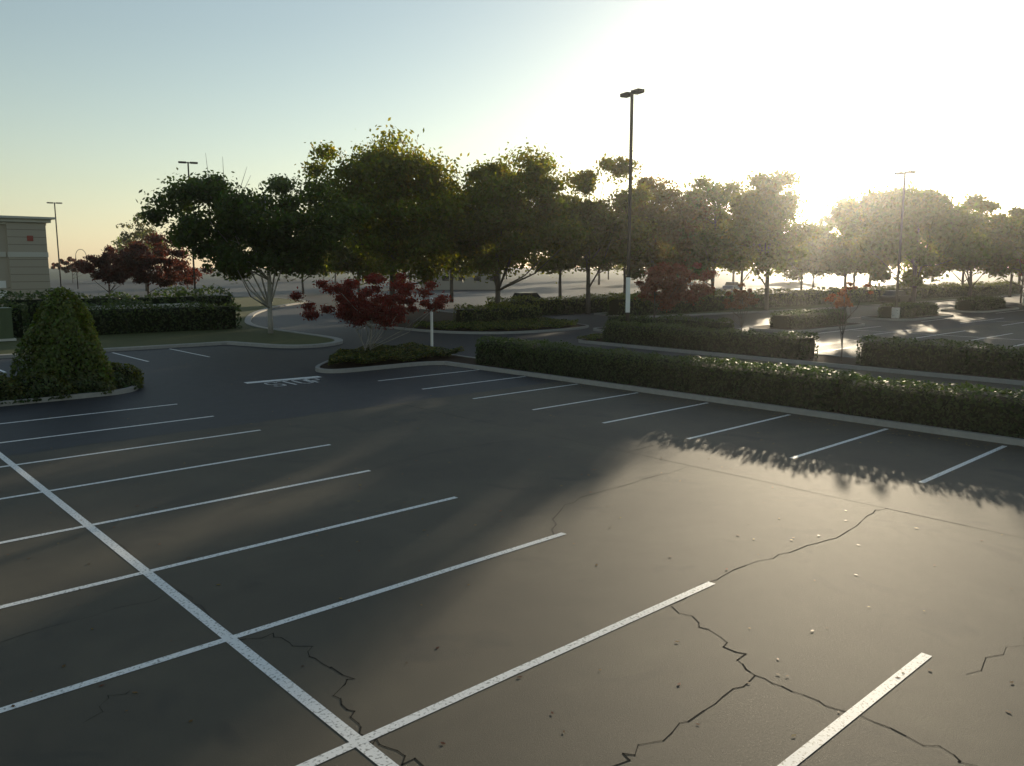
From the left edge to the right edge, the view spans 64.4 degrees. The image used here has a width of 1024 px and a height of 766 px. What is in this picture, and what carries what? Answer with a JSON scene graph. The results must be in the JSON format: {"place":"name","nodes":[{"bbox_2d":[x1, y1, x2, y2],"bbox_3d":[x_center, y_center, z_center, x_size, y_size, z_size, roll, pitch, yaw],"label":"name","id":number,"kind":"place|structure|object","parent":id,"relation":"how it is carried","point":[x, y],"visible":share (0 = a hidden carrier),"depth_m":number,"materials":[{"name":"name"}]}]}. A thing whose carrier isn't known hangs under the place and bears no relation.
{"place":"outdoors","nodes":[
{"label":"outdoors","id":0,"kind":"place"},
{"bbox_2d":[421,268,500,289],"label":"house","id":1,"kind":"structure","parent":0,"point":[472,283],"depth_m":144.28,"materials":[{"name":"paint"}]},
{"bbox_2d":[0,268,1023,765],"bbox_3d":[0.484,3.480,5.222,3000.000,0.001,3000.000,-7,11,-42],"label":"ground","id":2,"kind":"structure","parent":0,"point":[610,698],"depth_m":11.57,"materials":[{"name":"grey asphalt"}]},
{"bbox_2d":[0,215,55,305],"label":"building","id":3,"kind":"structure","parent":2,"relation":"on","point":[24,263],"depth_m":68.33,"materials":[{"name":"paint"}]},
{"bbox_2d":[47,202,61,287],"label":"light pole","id":4,"kind":"object","parent":2,"relation":"on","point":[57,239],"visible":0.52,"depth_m":129.40,"materials":[{"name":"grey metal"}]},
{"bbox_2d":[0,385,137,406],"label":"island kerb","id":5,"kind":"structure","parent":2,"relation":"on","point":[98,394],"depth_m":25.87,"materials":[{"name":"concrete"}]},
{"bbox_2d":[51,257,93,281],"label":"pink tree","id":6,"kind":"object","parent":2,"relation":"on","point":[66,269],"visible":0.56,"depth_m":199.53,"materials":[{"name":"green plant"}]},
{"bbox_2d":[75,249,85,288],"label":"street lamp","id":7,"kind":"object","parent":2,"relation":"on","point":[76,268],"visible":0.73,"depth_m":148.93,"materials":[{"name":"grey metal"}]},
{"bbox_2d":[111,233,169,253],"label":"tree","id":8,"kind":"object","parent":2,"relation":"on","point":[120,240],"visible":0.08,"depth_m":236.68,"materials":[{"name":"green plant"}]},
{"bbox_2d":[116,213,170,290],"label":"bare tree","id":9,"kind":"object","parent":2,"relation":"on","point":[142,232],"visible":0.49,"depth_m":134.25,"materials":[{"name":"green plant"}]},
{"bbox_2d":[88,303,198,309],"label":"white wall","id":10,"kind":"structure","parent":2,"relation":"on","point":[148,306],"depth_m":53.13,"materials":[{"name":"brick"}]},
{"bbox_2d":[0,297,333,353],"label":"grass strip","id":11,"kind":"object","parent":2,"relation":"on","point":[246,332],"depth_m":46.69,"materials":[{"name":"green plant"}]},
{"bbox_2d":[0,307,16,340],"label":"utility cabinet","id":12,"kind":"object","parent":11,"relation":"on","point":[6,328],"visible":1,"depth_m":44.21,"materials":[{"name":"green metal"}]},
{"bbox_2d":[0,298,29,337],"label":"hedge","id":13,"kind":"object","parent":11,"relation":"on","point":[18,317],"visible":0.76,"depth_m":46.52,"materials":[{"name":"green plant"}]},
{"bbox_2d":[71,244,150,297],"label":"burgundy tree","id":14,"kind":"object","parent":11,"relation":"on","point":[102,263],"visible":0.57,"depth_m":91.95,"materials":[{"name":"red plant"}]},
{"bbox_2d":[0,285,236,325],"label":"hedge","id":15,"kind":"object","parent":11,"relation":"on","point":[34,303],"visible":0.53,"depth_m":60.19,"materials":[{"name":"green plant"}]},
{"bbox_2d":[69,297,241,334],"bbox_3d":[-22.381,-4.299,51.218,10.558,2.250,2.746,-6,10,-38],"label":"hedge","id":16,"kind":"object","parent":11,"relation":"on","point":[113,319],"visible":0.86,"depth_m":50.61,"materials":[{"name":"green plant"}]},
{"bbox_2d":[105,232,213,295],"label":"burgundy tree","id":17,"kind":"object","parent":11,"relation":"on","point":[136,264],"visible":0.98,"depth_m":87.47,"materials":[{"name":"red plant"}]},
{"bbox_2d":[178,161,197,295],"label":"light pole","id":18,"kind":"object","parent":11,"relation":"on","point":[184,162],"visible":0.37,"depth_m":87.25,"materials":[{"name":"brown metal"}]},
{"bbox_2d":[133,153,377,332],"bbox_3d":[-14.728,-8.083,49.310,14.890,10.431,12.982,-7,11,-42],"label":"tree","id":19,"kind":"object","parent":11,"relation":"on","point":[263,226],"visible":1,"depth_m":46.46,"materials":[{"name":"green plant"}]},
{"bbox_2d":[0,296,342,358],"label":"curb","id":20,"kind":"structure","parent":2,"relation":"on","point":[336,341],"depth_m":42.76,"materials":[{"name":"concrete"}]},
{"bbox_2d":[155,265,202,295],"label":"burgundy tree","id":21,"kind":"object","parent":2,"relation":"on","point":[181,272],"visible":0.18,"depth_m":109.26,"materials":[{"name":"red plant"}]},
{"bbox_2d":[293,226,336,292],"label":"tree","id":22,"kind":"object","parent":2,"relation":"on","point":[325,266],"visible":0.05,"depth_m":124.44,"materials":[{"name":"green plant"}]},
{"bbox_2d":[323,212,400,292],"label":"tree","id":23,"kind":"object","parent":2,"relation":"on","point":[352,262],"visible":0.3,"depth_m":95.43,"materials":[{"name":"green plant"}]},
{"bbox_2d":[295,117,483,305],"bbox_3d":[-9.008,-11.932,60.035,14.374,15.007,12.844,-1,8,-7],"label":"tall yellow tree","id":24,"kind":"object","parent":2,"relation":"on","point":[419,218],"visible":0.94,"depth_m":58.45,"materials":[{"name":"green plant"}]},
{"bbox_2d":[396,255,417,280],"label":"tree","id":25,"kind":"object","parent":2,"relation":"on","point":[407,263],"visible":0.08,"depth_m":155.89,"materials":[{"name":"green plant"}]},
{"bbox_2d":[427,190,493,301],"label":"tree","id":26,"kind":"object","parent":2,"relation":"on","point":[465,271],"depth_m":91.88,"materials":[{"name":"green plant"}]},
{"bbox_2d":[335,303,588,333],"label":"island kerb","id":27,"kind":"structure","parent":2,"relation":"on","point":[503,332],"depth_m":51.66,"materials":[{"name":"concrete"}]},
{"bbox_2d":[367,304,585,331],"bbox_3d":[-9.894,-5.874,69.355,12.465,0.001,42.543,-5,10,-31],"label":"island","id":28,"kind":"object","parent":27,"relation":"on","point":[437,317],"visible":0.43,"depth_m":59.06,"materials":[{"name":"grey concrete"}]},
{"bbox_2d":[412,317,578,330],"bbox_3d":[-0.621,-4.053,55.166,10.901,0.501,7.895,-7,11,-42],"label":"ground cover","id":29,"kind":"object","parent":28,"relation":"on","point":[505,324],"visible":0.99,"depth_m":53.45,"materials":[{"name":"green plant"}]},
{"bbox_2d":[452,301,542,322],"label":"hedge","id":30,"kind":"object","parent":28,"relation":"on","point":[502,312],"visible":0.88,"depth_m":57.17,"materials":[{"name":"green plant"}]},
{"bbox_2d":[1,372,1013,743],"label":"fallen leaves","id":31,"kind":"object","parent":2,"relation":"on","point":[469,584],"visible":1,"depth_m":10.15,"materials":[{"name":"brown plant"}]},
{"bbox_2d":[0,310,1023,765],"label":"parking lines","id":32,"kind":"object","parent":2,"relation":"on","point":[362,744],"visible":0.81,"depth_m":9.56,"materials":[{"name":"white paint"}]},
{"bbox_2d":[2,404,1022,765],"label":"asphalt cracks","id":33,"kind":"object","parent":2,"relation":"on","point":[670,604],"visible":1,"depth_m":8.40,"materials":[{"name":"black asphalt"}]},
{"bbox_2d":[447,137,601,308],"bbox_3d":[-0.390,-11.845,63.185,12.434,13.929,13.833,-7,11,-42],"label":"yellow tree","id":34,"kind":"object","parent":2,"relation":"on","point":[507,214],"visible":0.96,"depth_m":60.38,"materials":[{"name":"green plant"}]},
{"bbox_2d":[509,292,539,300],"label":"dark car","id":35,"kind":"object","parent":2,"relation":"on","point":[535,295],"visible":0.09,"depth_m":75.05,"materials":[{"name":"black metal"}]},
{"bbox_2d":[524,217,593,297],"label":"tree","id":36,"kind":"object","parent":2,"relation":"on","point":[552,268],"visible":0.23,"depth_m":98.23,"materials":[{"name":"green plant"}]},
{"bbox_2d":[485,291,655,314],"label":"hedge","id":37,"kind":"object","parent":2,"relation":"on","point":[560,305],"visible":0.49,"depth_m":71.16,"materials":[{"name":"green plant"}]},
{"bbox_2d":[593,327,603,331],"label":"island kerb","id":38,"kind":"structure","parent":2,"relation":"on","point":[595,329],"depth_m":52.84,"materials":[{"name":"concrete"}]},
{"label":"island","id":39,"kind":"object","parent":38,"relation":"in","visible":0},
{"bbox_2d":[607,314,734,331],"bbox_3d":[9.563,-3.678,50.105,1.783,1.288,9.170,-7,11,-42],"label":"hedge","id":40,"kind":"object","parent":39,"relation":"on","point":[715,324],"visible":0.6,"depth_m":48.83,"materials":[{"name":"green plant"}]},
{"bbox_2d":[584,210,622,284],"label":"tree","id":41,"kind":"object","parent":2,"relation":"on","point":[600,272],"depth_m":182.60,"materials":[{"name":"green plant"}]},
{"bbox_2d":[547,153,661,313],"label":"tree","id":42,"kind":"object","parent":2,"relation":"on","point":[610,225],"visible":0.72,"depth_m":69.13,"materials":[{"name":"green plant"}]},
{"bbox_2d":[608,262,621,279],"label":"tree","id":43,"kind":"object","parent":2,"relation":"on","point":[615,269],"visible":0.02,"depth_m":254.04,"materials":[{"name":"green plant"}]},
{"bbox_2d":[590,204,671,292],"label":"tree","id":44,"kind":"object","parent":2,"relation":"on","point":[635,275],"visible":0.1,"depth_m":106.59,"materials":[{"name":"green plant"}]},
{"bbox_2d":[620,88,644,322],"bbox_3d":[6.326,-8.793,43.798,0.594,13.261,1.580,-4,9,-28],"label":"light pole","id":45,"kind":"object","parent":2,"relation":"on","point":[637,91],"visible":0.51,"depth_m":43.58,"materials":[{"name":"brown metal"}]},
{"bbox_2d":[606,172,713,274],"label":"tree","id":46,"kind":"object","parent":2,"relation":"on","point":[668,220],"visible":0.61,"depth_m":81.52,"materials":[{"name":"green plant"}]},
{"bbox_2d":[315,354,1023,446],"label":"island kerb","id":47,"kind":"structure","parent":2,"relation":"on","point":[930,429],"depth_m":24.90,"materials":[{"name":"concrete"}]},
{"bbox_2d":[320,355,984,433],"bbox_3d":[22.483,3.398,4.948,7.072,0.001,89.660,-7,11,-42],"label":"island","id":48,"kind":"object","parent":47,"relation":"on","point":[450,358],"visible":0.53,"depth_m":34.26,"materials":[{"name":"grey concrete"}]},
{"bbox_2d":[288,272,452,349],"bbox_3d":[-6.329,-3.042,36.350,7.107,3.912,5.904,-2,9,-16],"label":"red tree","id":49,"kind":"object","parent":48,"relation":"on","point":[361,310],"visible":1,"depth_m":35.02,"materials":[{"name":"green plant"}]},
{"bbox_2d":[328,342,463,365],"bbox_3d":[-6.071,-1.325,35.929,6.793,0.535,4.525,-7,11,-42],"label":"ground cover","id":50,"kind":"object","parent":48,"relation":"on","point":[414,351],"visible":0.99,"depth_m":35.24,"materials":[{"name":"green plant"}]},
{"bbox_2d":[430,298,432,345],"bbox_3d":[-3.719,-2.640,37.673,0.220,2.627,0.220,-7,11,-42],"label":"white post","id":51,"kind":"object","parent":48,"relation":"on","point":[431,325],"visible":0.52,"depth_m":37.63,"materials":[{"name":"white plastic"}]},
{"bbox_2d":[474,334,858,411],"bbox_3d":[4.202,-0.634,28.886,1.754,1.251,16.188,-7,11,-42],"label":"hedge","id":52,"kind":"object","parent":48,"relation":"on","point":[804,387],"visible":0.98,"depth_m":26.64,"materials":[{"name":"green plant"}]},
{"bbox_2d":[839,372,1023,438],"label":"hedge","id":53,"kind":"object","parent":48,"relation":"on","point":[952,407],"visible":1,"depth_m":20.79,"materials":[{"name":"green plant"}]},
{"bbox_2d":[634,260,719,317],"bbox_3d":[11.268,-6.125,55.960,5.824,4.658,6.700,2,8,15],"label":"maple tree","id":54,"kind":"object","parent":2,"relation":"on","point":[655,282],"visible":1,"depth_m":55.62,"materials":[{"name":"red plant"}]},
{"bbox_2d":[663,212,717,279],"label":"tree","id":55,"kind":"object","parent":2,"relation":"on","point":[670,248],"visible":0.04,"depth_m":108.24,"materials":[{"name":"green plant"}]},
{"bbox_2d":[665,173,752,291],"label":"tree","id":56,"kind":"object","parent":2,"relation":"on","point":[704,240],"visible":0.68,"depth_m":81.55,"materials":[{"name":"green plant"}]},
{"bbox_2d":[438,365,1021,451],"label":"fallen leaves","id":57,"kind":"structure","parent":2,"relation":"on","point":[782,416],"depth_m":22.82,"materials":[{"name":"brown plant"}]},
{"bbox_2d":[722,282,739,290],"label":"blue car","id":58,"kind":"object","parent":2,"relation":"on","point":[731,285],"visible":0.76,"depth_m":138.91,"materials":[{"name":"blue metal"}]},
{"bbox_2d":[716,223,746,281],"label":"tree","id":59,"kind":"object","parent":2,"relation":"on","point":[733,272],"visible":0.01,"depth_m":174.20,"materials":[{"name":"green plant"}]},
{"bbox_2d":[722,282,759,329],"bbox_3d":[13.944,-4.520,49.659,2.167,3.273,2.321,2,8,11],"label":"tree","id":60,"kind":"object","parent":2,"relation":"on","point":[744,298],"visible":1,"depth_m":49.22,"materials":[{"name":"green plant"}]},
{"bbox_2d":[713,187,803,289],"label":"tree","id":61,"kind":"object","parent":2,"relation":"on","point":[730,269],"visible":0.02,"depth_m":104.70,"materials":[{"name":"green plant"}]},
{"bbox_2d":[708,167,827,309],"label":"tree","id":62,"kind":"object","parent":2,"relation":"on","point":[762,211],"visible":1,"depth_m":73.39,"materials":[{"name":"green plant"}]},
{"bbox_2d":[578,338,1023,385],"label":"island kerb","id":63,"kind":"structure","parent":2,"relation":"on","point":[951,376],"depth_m":34.35,"materials":[{"name":"concrete"}]},
{"bbox_2d":[583,338,1023,380],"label":"island","id":64,"kind":"object","parent":63,"relation":"on","point":[835,360],"visible":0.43,"depth_m":35.34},
{"bbox_2d":[577,333,602,339],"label":"ground cover","id":65,"kind":"object","parent":64,"relation":"on","point":[595,336],"visible":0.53,"depth_m":44.76,"materials":[{"name":"green plant"}]},
{"bbox_2d":[601,319,819,358],"bbox_3d":[9.343,-2.308,40.404,2.044,1.318,12.116,-7,11,-42],"label":"hedge","id":66,"kind":"object","parent":64,"relation":"on","point":[764,343],"visible":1,"depth_m":39.03,"materials":[{"name":"green plant"}]},
{"bbox_2d":[823,282,873,360],"bbox_3d":[14.373,-2.615,34.854,2.003,3.481,1.047,5,9,29],"label":"thin tree","id":67,"kind":"object","parent":64,"relation":"on","point":[844,302],"visible":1,"depth_m":34.87,"materials":[{"name":"red plant"}]},
{"bbox_2d":[855,334,1023,378],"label":"hedge","id":68,"kind":"object","parent":64,"relation":"on","point":[994,361],"visible":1,"depth_m":31.49,"materials":[{"name":"green plant"}]},
{"bbox_2d":[772,230,839,291],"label":"tree","id":69,"kind":"object","parent":2,"relation":"on","point":[811,266],"visible":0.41,"depth_m":115.06,"materials":[{"name":"green plant"}]},
{"bbox_2d":[749,322,864,332],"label":"island kerb","id":70,"kind":"structure","parent":2,"relation":"on","point":[812,330],"depth_m":53.11,"materials":[{"name":"concrete"}]},
{"bbox_2d":[753,323,860,329],"bbox_3d":[20.413,-3.945,55.952,10.160,0.001,3.860,-7,11,-42],"label":"island","id":71,"kind":"object","parent":70,"relation":"on","point":[768,327],"visible":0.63,"depth_m":54.27,"materials":[{"name":"grey concrete"}]},
{"bbox_2d":[769,307,847,328],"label":"hedge","id":72,"kind":"object","parent":71,"relation":"on","point":[798,318],"visible":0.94,"depth_m":54.23,"materials":[{"name":"green plant"}]},
{"bbox_2d":[594,292,1023,317],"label":"island kerb","id":73,"kind":"structure","parent":2,"relation":"on","point":[785,310],"depth_m":73.93,"materials":[{"name":"concrete"}]},
{"bbox_2d":[602,293,1022,315],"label":"island","id":74,"kind":"object","parent":73,"relation":"on","point":[834,305],"visible":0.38,"depth_m":82.33,"materials":[{"name":"grey concrete"}]},
{"bbox_2d":[605,279,1022,315],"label":"hedge","id":75,"kind":"object","parent":74,"relation":"on","point":[786,298],"visible":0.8,"depth_m":83.91,"materials":[{"name":"green plant"}]},
{"bbox_2d":[801,221,892,289],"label":"tree","id":76,"kind":"object","parent":2,"relation":"on","point":[841,263],"visible":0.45,"depth_m":107.99,"materials":[{"name":"green plant"}]},
{"bbox_2d":[817,195,909,286],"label":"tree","id":77,"kind":"object","parent":2,"relation":"on","point":[829,219],"visible":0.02,"depth_m":123.36,"materials":[{"name":"green plant"}]},
{"bbox_2d":[879,290,911,302],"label":"car","id":78,"kind":"object","parent":2,"relation":"on","point":[888,296],"visible":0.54,"depth_m":90.13,"materials":[{"name":"black metal"}]},
{"bbox_2d":[891,170,915,317],"bbox_3d":[30.188,-10.626,63.278,0.594,11.339,1.580,-4,9,-28],"label":"light pole","id":79,"kind":"object","parent":2,"relation":"on","point":[894,312],"visible":0.91,"depth_m":63.24,"materials":[{"name":"grey metal"}]},
{"bbox_2d":[889,235,921,280],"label":"tree","id":80,"kind":"object","parent":2,"relation":"on","point":[901,264],"visible":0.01,"depth_m":220.53,"materials":[{"name":"green plant"}]},
{"bbox_2d":[861,313,953,320],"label":"island kerb","id":81,"kind":"structure","parent":2,"relation":"on","point":[914,319],"depth_m":63.99,"materials":[{"name":"concrete"}]},
{"bbox_2d":[866,314,949,318],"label":"island","id":82,"kind":"object","parent":81,"relation":"on","point":[910,317],"visible":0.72,"depth_m":66.06,"materials":[{"name":"grey concrete"}]},
{"bbox_2d":[877,301,938,317],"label":"hedge","id":83,"kind":"object","parent":82,"relation":"on","point":[910,309],"visible":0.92,"depth_m":65.47,"materials":[{"name":"green plant"}]},
{"bbox_2d":[815,180,1009,302],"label":"tree","id":84,"kind":"object","parent":2,"relation":"on","point":[938,219],"visible":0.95,"depth_m":74.51,"materials":[{"name":"green plant"}]},
{"bbox_2d":[903,212,995,285],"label":"tree","id":85,"kind":"object","parent":2,"relation":"on","point":[962,280],"visible":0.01,"depth_m":113.16,"materials":[{"name":"green plant"}]},
{"bbox_2d":[929,187,1023,297],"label":"tree","id":86,"kind":"object","parent":2,"relation":"on","point":[1000,262],"visible":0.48,"depth_m":84.66,"materials":[{"name":"green plant"}]},
{"bbox_2d":[941,307,1018,312],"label":"island kerb","id":87,"kind":"structure","parent":2,"relation":"on","point":[1015,308],"depth_m":74.82,"materials":[{"name":"concrete"}]},
{"bbox_2d":[944,307,1014,310],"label":"island","id":88,"kind":"object","parent":87,"relation":"on","point":[985,309],"visible":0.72,"depth_m":76.67,"materials":[{"name":"grey concrete"}]},
{"bbox_2d":[955,295,1005,310],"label":"hedge","id":89,"kind":"object","parent":88,"relation":"on","point":[977,302],"visible":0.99,"depth_m":76.05,"materials":[{"name":"green plant"}]},
{"bbox_2d":[980,216,1023,287],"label":"tree","id":90,"kind":"object","parent":2,"relation":"on","point":[1019,266],"visible":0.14,"depth_m":87.27,"materials":[{"name":"green plant"}]},
{"bbox_2d":[1007,260,1020,296],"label":"tree","id":91,"kind":"object","parent":2,"relation":"on","point":[1010,287],"depth_m":110.18,"materials":[{"name":"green plant"}]},
{"bbox_2d":[1010,257,1023,302],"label":"red tree","id":92,"kind":"object","parent":2,"relation":"on","point":[1021,291],"visible":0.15,"depth_m":92.79,"materials":[{"name":"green plant"}]},
{"bbox_2d":[1011,219,1023,265],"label":"tree","id":93,"kind":"object","parent":2,"relation":"on","point":[1020,244],"visible":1,"depth_m":79.92,"materials":[{"name":"green plant"}]},
{"bbox_2d":[0,0,1023,267],"label":"sky","id":94,"kind":"structure","parent":0,"point":[101,101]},
{"label":"island","id":95,"kind":"object","parent":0,"visible":0},
{"bbox_2d":[0,372,30,404],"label":"shrub","id":96,"kind":"object","parent":95,"relation":"on","point":[7,392],"visible":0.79,"depth_m":24.79,"materials":[{"name":"green plant"}]},
{"bbox_2d":[9,370,78,403],"bbox_3d":[-15.047,0.283,25.884,2.422,1.394,2.103,-7,11,-42],"label":"shrub","id":97,"kind":"object","parent":95,"relation":"on","point":[43,384],"visible":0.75,"depth_m":25.35,"materials":[{"name":"green plant"}]},
{"bbox_2d":[9,286,116,388],"bbox_3d":[-15.003,-1.469,27.166,3.435,3.524,3.535,-7,11,-42],"label":"cone shrub","id":98,"kind":"object","parent":95,"relation":"on","point":[62,337],"visible":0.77,"depth_m":26.39,"materials":[{"name":"green plant"}]},
{"bbox_2d":[63,369,115,394],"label":"shrub","id":99,"kind":"object","parent":95,"relation":"on","point":[84,385],"visible":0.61,"depth_m":26.26,"materials":[{"name":"green plant"}]},
{"bbox_2d":[97,361,144,389],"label":"shrub","id":100,"kind":"object","parent":95,"relation":"on","point":[125,376],"visible":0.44,"depth_m":27.80,"materials":[{"name":"green plant"}]}
]}

